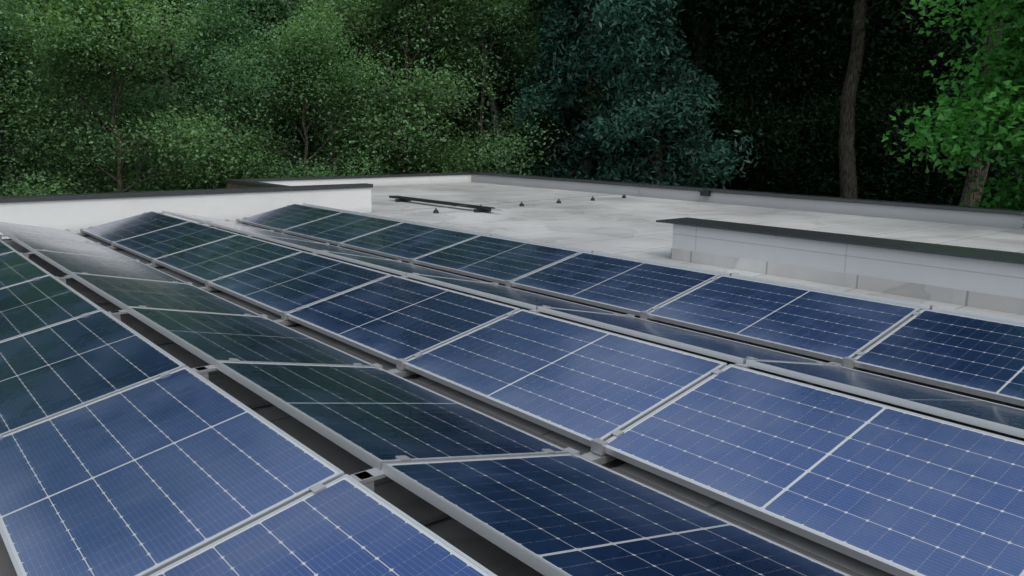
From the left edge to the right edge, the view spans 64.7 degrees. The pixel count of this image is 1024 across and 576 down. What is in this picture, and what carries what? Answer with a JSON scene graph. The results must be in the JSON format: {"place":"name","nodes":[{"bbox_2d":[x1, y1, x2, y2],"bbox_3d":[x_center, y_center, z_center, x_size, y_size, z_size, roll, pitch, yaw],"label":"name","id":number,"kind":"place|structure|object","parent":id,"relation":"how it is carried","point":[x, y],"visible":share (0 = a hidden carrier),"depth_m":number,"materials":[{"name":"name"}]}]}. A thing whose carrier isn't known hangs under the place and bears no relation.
{"place":"outdoors","nodes":[
{"label":"outdoors","id":0,"kind":"place"},
{"bbox_2d":[1,3,1005,206],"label":"wooded bank terrain","id":1,"kind":"structure","parent":0,"point":[346,153],"depth_m":64.32,"materials":[{"name":"black"}]},
{"bbox_2d":[2,182,1023,575],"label":"roof deck","id":2,"kind":"structure","parent":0,"point":[630,226],"depth_m":11.42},
{"bbox_2d":[389,196,500,212],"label":"metal rails","id":3,"kind":"object","parent":2,"relation":"on","point":[478,209],"visible":1,"depth_m":16.58,"materials":[{"name":"black metal"}]},
{"bbox_2d":[0,205,937,575],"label":"panel mounting frame","id":4,"kind":"object","parent":2,"relation":"on","point":[598,455],"visible":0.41,"depth_m":4.31,"materials":[{"name":"grey metal"}]},
{"bbox_2d":[0,203,1023,575],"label":"solar array","id":5,"kind":"object","parent":4,"relation":"on","point":[120,455],"visible":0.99,"depth_m":3.87,"materials":[{"name":"blue glass"}]},
{"bbox_2d":[656,217,1023,314],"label":"upstand wall","id":6,"kind":"structure","parent":2,"relation":"on","point":[979,278],"depth_m":8.17,"materials":[{"name":"grey"}]},
{"label":"ground","id":7,"kind":"structure","parent":0,"visible":0},
{"bbox_2d":[0,10,80,196],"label":"broad tree","id":8,"kind":"object","parent":7,"relation":"on","point":[26,189],"visible":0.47,"depth_m":20.68,"materials":[{"name":"green plant"}]},
{"bbox_2d":[0,1,107,161],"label":"dense tree","id":9,"kind":"object","parent":7,"relation":"on","point":[47,91],"visible":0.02,"depth_m":33.23,"materials":[{"name":"green plant"}]},
{"bbox_2d":[11,0,104,191],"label":"birch tree","id":10,"kind":"object","parent":7,"relation":"on","point":[66,66],"visible":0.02,"depth_m":36.34,"materials":[{"name":"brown plant"}]},
{"bbox_2d":[0,1,121,194],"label":"broad tree","id":11,"kind":"object","parent":7,"relation":"on","point":[28,160],"visible":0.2,"depth_m":27.75,"materials":[{"name":"green plant"}]},
{"bbox_2d":[0,0,149,196],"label":"broad tree","id":12,"kind":"object","parent":7,"relation":"on","point":[7,11],"visible":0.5,"depth_m":22.61,"materials":[{"name":"green plant"}]},
{"bbox_2d":[1,0,208,193],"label":"dense tree","id":13,"kind":"object","parent":7,"relation":"on","point":[150,75],"visible":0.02,"depth_m":35.40,"materials":[{"name":"green plant"}]},
{"bbox_2d":[22,0,216,185],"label":"dense tree","id":14,"kind":"object","parent":7,"relation":"on","point":[120,121],"visible":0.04,"depth_m":38.31,"materials":[{"name":"green plant"}]},
{"bbox_2d":[0,0,271,195],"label":"broad tree","id":15,"kind":"object","parent":7,"relation":"on","point":[90,24],"visible":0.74,"depth_m":21.60,"materials":[{"name":"green plant"}]},
{"bbox_2d":[26,0,307,192],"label":"broad tree","id":16,"kind":"object","parent":7,"relation":"on","point":[178,75],"visible":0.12,"depth_m":29.57,"materials":[{"name":"green plant"}]},
{"bbox_2d":[141,0,250,115],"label":"birch tree","id":17,"kind":"object","parent":7,"relation":"on","point":[175,52],"visible":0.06,"depth_m":38.33,"materials":[{"name":"green plant"}]},
{"bbox_2d":[71,0,332,192],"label":"broad tree","id":18,"kind":"object","parent":7,"relation":"on","point":[225,59],"visible":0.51,"depth_m":25.04,"materials":[{"name":"green plant"}]},
{"bbox_2d":[140,0,283,187],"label":"birch tree","id":19,"kind":"object","parent":7,"relation":"on","point":[181,56],"visible":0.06,"depth_m":39.10,"materials":[{"name":"green plant"}]},
{"bbox_2d":[91,1,367,188],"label":"dense tree","id":20,"kind":"object","parent":7,"relation":"on","point":[173,68],"visible":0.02,"depth_m":43.94,"materials":[{"name":"green plant"}]},
{"bbox_2d":[161,5,375,177],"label":"dense tree","id":21,"kind":"object","parent":7,"relation":"on","point":[251,37],"depth_m":49.50,"materials":[{"name":"green plant"}]},
{"bbox_2d":[170,0,397,176],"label":"dense tree","id":22,"kind":"object","parent":7,"relation":"on","point":[284,18],"visible":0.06,"depth_m":35.22,"materials":[{"name":"green plant"}]},
{"bbox_2d":[181,0,413,186],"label":"broad tree","id":23,"kind":"object","parent":7,"relation":"on","point":[315,43],"visible":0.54,"depth_m":25.17,"materials":[{"name":"green plant"}]},
{"bbox_2d":[232,0,403,173],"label":"dense tree","id":24,"kind":"object","parent":7,"relation":"on","point":[297,138],"visible":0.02,"depth_m":36.46,"materials":[{"name":"green plant"}]},
{"bbox_2d":[232,0,406,175],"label":"birch tree","id":25,"kind":"object","parent":7,"relation":"on","point":[259,7],"visible":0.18,"depth_m":31.00,"materials":[{"name":"green plant"}]},
{"bbox_2d":[217,0,510,176],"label":"broad tree","id":26,"kind":"object","parent":7,"relation":"on","point":[284,12],"visible":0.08,"depth_m":31.20,"materials":[{"name":"green plant"}]},
{"bbox_2d":[233,0,506,175],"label":"broad tree","id":27,"kind":"object","parent":7,"relation":"on","point":[435,96],"visible":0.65,"depth_m":27.45,"materials":[{"name":"green plant"}]},
{"bbox_2d":[347,0,447,165],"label":"birch tree","id":28,"kind":"object","parent":7,"relation":"on","point":[397,44],"visible":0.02,"depth_m":34.33,"materials":[{"name":"green plant"}]},
{"bbox_2d":[357,5,522,133],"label":"dense tree","id":29,"kind":"object","parent":7,"relation":"on","point":[434,54],"depth_m":51.06,"materials":[{"name":"green plant"}]},
{"bbox_2d":[354,0,553,169],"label":"dense tree","id":30,"kind":"object","parent":7,"relation":"on","point":[484,104],"visible":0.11,"depth_m":34.76,"materials":[{"name":"green plant"}]},
{"bbox_2d":[332,0,598,175],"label":"broad tree","id":31,"kind":"object","parent":7,"relation":"on","point":[492,24],"visible":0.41,"depth_m":30.08,"materials":[{"name":"green plant"}]},
{"bbox_2d":[403,1,547,171],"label":"birch tree","id":32,"kind":"object","parent":7,"relation":"on","point":[481,70],"visible":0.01,"depth_m":36.24,"materials":[{"name":"green plant"}]},
{"bbox_2d":[390,0,580,173],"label":"broad tree","id":33,"kind":"object","parent":7,"relation":"on","point":[518,95],"visible":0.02,"depth_m":34.67,"materials":[{"name":"green plant"}]},
{"bbox_2d":[436,0,542,173],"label":"birch tree","id":34,"kind":"object","parent":7,"relation":"on","point":[492,104],"visible":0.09,"depth_m":33.42,"materials":[{"name":"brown plant"}]},
{"bbox_2d":[391,0,695,174],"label":"dense tree","id":35,"kind":"object","parent":7,"relation":"on","point":[496,52],"visible":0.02,"depth_m":33.72,"materials":[{"name":"green plant"}]},
{"bbox_2d":[452,0,649,179],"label":"broad tree","id":36,"kind":"object","parent":7,"relation":"on","point":[534,58],"visible":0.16,"depth_m":31.22,"materials":[{"name":"green plant"}]},
{"bbox_2d":[504,0,669,184],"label":"conifer tree","id":37,"kind":"object","parent":7,"relation":"on","point":[570,40],"visible":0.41,"depth_m":28.69,"materials":[{"name":"green plant"}]},
{"bbox_2d":[579,0,763,188],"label":"conifer tree","id":38,"kind":"object","parent":7,"relation":"on","point":[647,89],"visible":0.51,"depth_m":24.27,"materials":[{"name":"green plant"}]},
{"bbox_2d":[582,0,800,190],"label":"broad tree","id":39,"kind":"object","parent":7,"relation":"on","point":[711,67],"visible":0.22,"depth_m":31.17,"materials":[{"name":"green plant"}]},
{"bbox_2d":[596,12,831,180],"bbox_3d":[8.861,-15.357,39.330,17.053,26.704,17.258,6,12,25],"label":"dense tree","id":40,"kind":"object","parent":7,"relation":"on","point":[750,58],"visible":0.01,"depth_m":34.83,"materials":[{"name":"green plant"}]},
{"bbox_2d":[601,0,867,193],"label":"broad tree","id":41,"kind":"object","parent":7,"relation":"on","point":[687,35],"visible":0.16,"depth_m":32.08,"materials":[{"name":"green plant"}]},
{"bbox_2d":[541,0,951,183],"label":"dark tree","id":42,"kind":"object","parent":7,"relation":"on","point":[869,13],"visible":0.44,"depth_m":28.54,"materials":[{"name":"green plant"}]},
{"bbox_2d":[669,0,935,191],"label":"dense tree","id":43,"kind":"object","parent":7,"relation":"on","point":[810,68],"visible":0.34,"depth_m":30.25,"materials":[{"name":"green plant"}]},
{"bbox_2d":[683,0,949,196],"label":"broad tree","id":44,"kind":"object","parent":7,"relation":"on","point":[789,131],"visible":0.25,"depth_m":31.20,"materials":[{"name":"green plant"}]},
{"bbox_2d":[724,21,972,175],"bbox_3d":[15.120,-13.461,36.102,16.661,24.269,14.024,-7,13,-34],"label":"dense tree","id":45,"kind":"object","parent":7,"relation":"on","point":[822,72],"visible":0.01,"depth_m":35.36,"materials":[{"name":"green plant"}]},
{"bbox_2d":[705,0,1014,203],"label":"broad tree","id":46,"kind":"object","parent":7,"relation":"on","point":[903,68],"visible":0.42,"depth_m":29.72,"materials":[{"name":"green plant"}]},
{"bbox_2d":[772,0,955,197],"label":"dark tree","id":47,"kind":"object","parent":7,"relation":"on","point":[847,172],"visible":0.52,"depth_m":28.02,"materials":[{"name":"brown plant"}]},
{"bbox_2d":[767,29,964,175],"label":"dense tree","id":48,"kind":"object","parent":7,"relation":"on","point":[838,68],"depth_m":45.31,"materials":[{"name":"green plant"}]},
{"bbox_2d":[781,0,992,204],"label":"broad tree","id":49,"kind":"object","parent":7,"relation":"on","point":[931,110],"visible":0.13,"depth_m":30.52,"materials":[{"name":"green plant"}]},
{"bbox_2d":[783,0,1018,201],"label":"dense tree","id":50,"kind":"object","parent":7,"relation":"on","point":[890,91],"visible":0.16,"depth_m":30.12,"materials":[{"name":"green plant"}]},
{"bbox_2d":[826,0,1023,208],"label":"broad tree","id":51,"kind":"object","parent":7,"relation":"on","point":[956,197],"visible":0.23,"depth_m":29.49,"materials":[{"name":"green plant"}]},
{"bbox_2d":[882,0,1023,227],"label":"maple tree","id":52,"kind":"object","parent":7,"relation":"on","point":[1002,79],"visible":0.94,"depth_m":14.70,"materials":[{"name":"green plant"}]},
{"bbox_2d":[895,2,1022,204],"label":"dense tree","id":53,"kind":"object","parent":7,"relation":"on","point":[952,95],"depth_m":32.02,"materials":[{"name":"green plant"}]},
{"bbox_2d":[908,61,1023,205],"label":"broad tree","id":54,"kind":"object","parent":7,"relation":"on","point":[972,110],"visible":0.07,"depth_m":27.63,"materials":[{"name":"green plant"}]},
{"bbox_2d":[913,29,1019,204],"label":"dense tree","id":55,"kind":"object","parent":7,"relation":"on","point":[947,194],"depth_m":44.28,"materials":[{"name":"green plant"}]},
{"bbox_2d":[944,2,1002,206],"bbox_3d":[14.725,-10.624,22.774,15.016,23.585,14.800,-9,14,-40],"label":"dark tree","id":56,"kind":"object","parent":7,"relation":"on","point":[968,185],"visible":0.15,"depth_m":23.23,"materials":[{"name":"brown plant"}]},
{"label":"building walls","id":57,"kind":"object","parent":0,"visible":0},
{"bbox_2d":[0,174,1023,234],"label":"roof parapets","id":58,"kind":"object","parent":57,"relation":"on","point":[73,215],"visible":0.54,"depth_m":14.53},
{"bbox_2d":[0,172,1023,215],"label":"parapet coping","id":59,"kind":"object","parent":58,"relation":"on","point":[265,187],"visible":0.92,"depth_m":15.27,"materials":[{"name":"grey metal"}]},
{"bbox_2d":[414,182,646,212],"bbox_3d":[0.770,-1.998,17.578,7.264,0.350,0.116,-10,15,-43],"label":"lightning conductor","id":60,"kind":"object","parent":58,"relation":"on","point":[522,204],"visible":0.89,"depth_m":17.57,"materials":[{"name":"silver metal"}]},
{"bbox_2d":[699,190,710,195],"bbox_3d":[4.386,-2.152,18.342,0.150,0.122,0.260,-8,14,-39],"label":"overflow hood","id":61,"kind":"object","parent":58,"relation":"attached to","point":[705,193],"visible":1,"depth_m":18.30,"materials":[{"name":"black plastic"}]}
]}

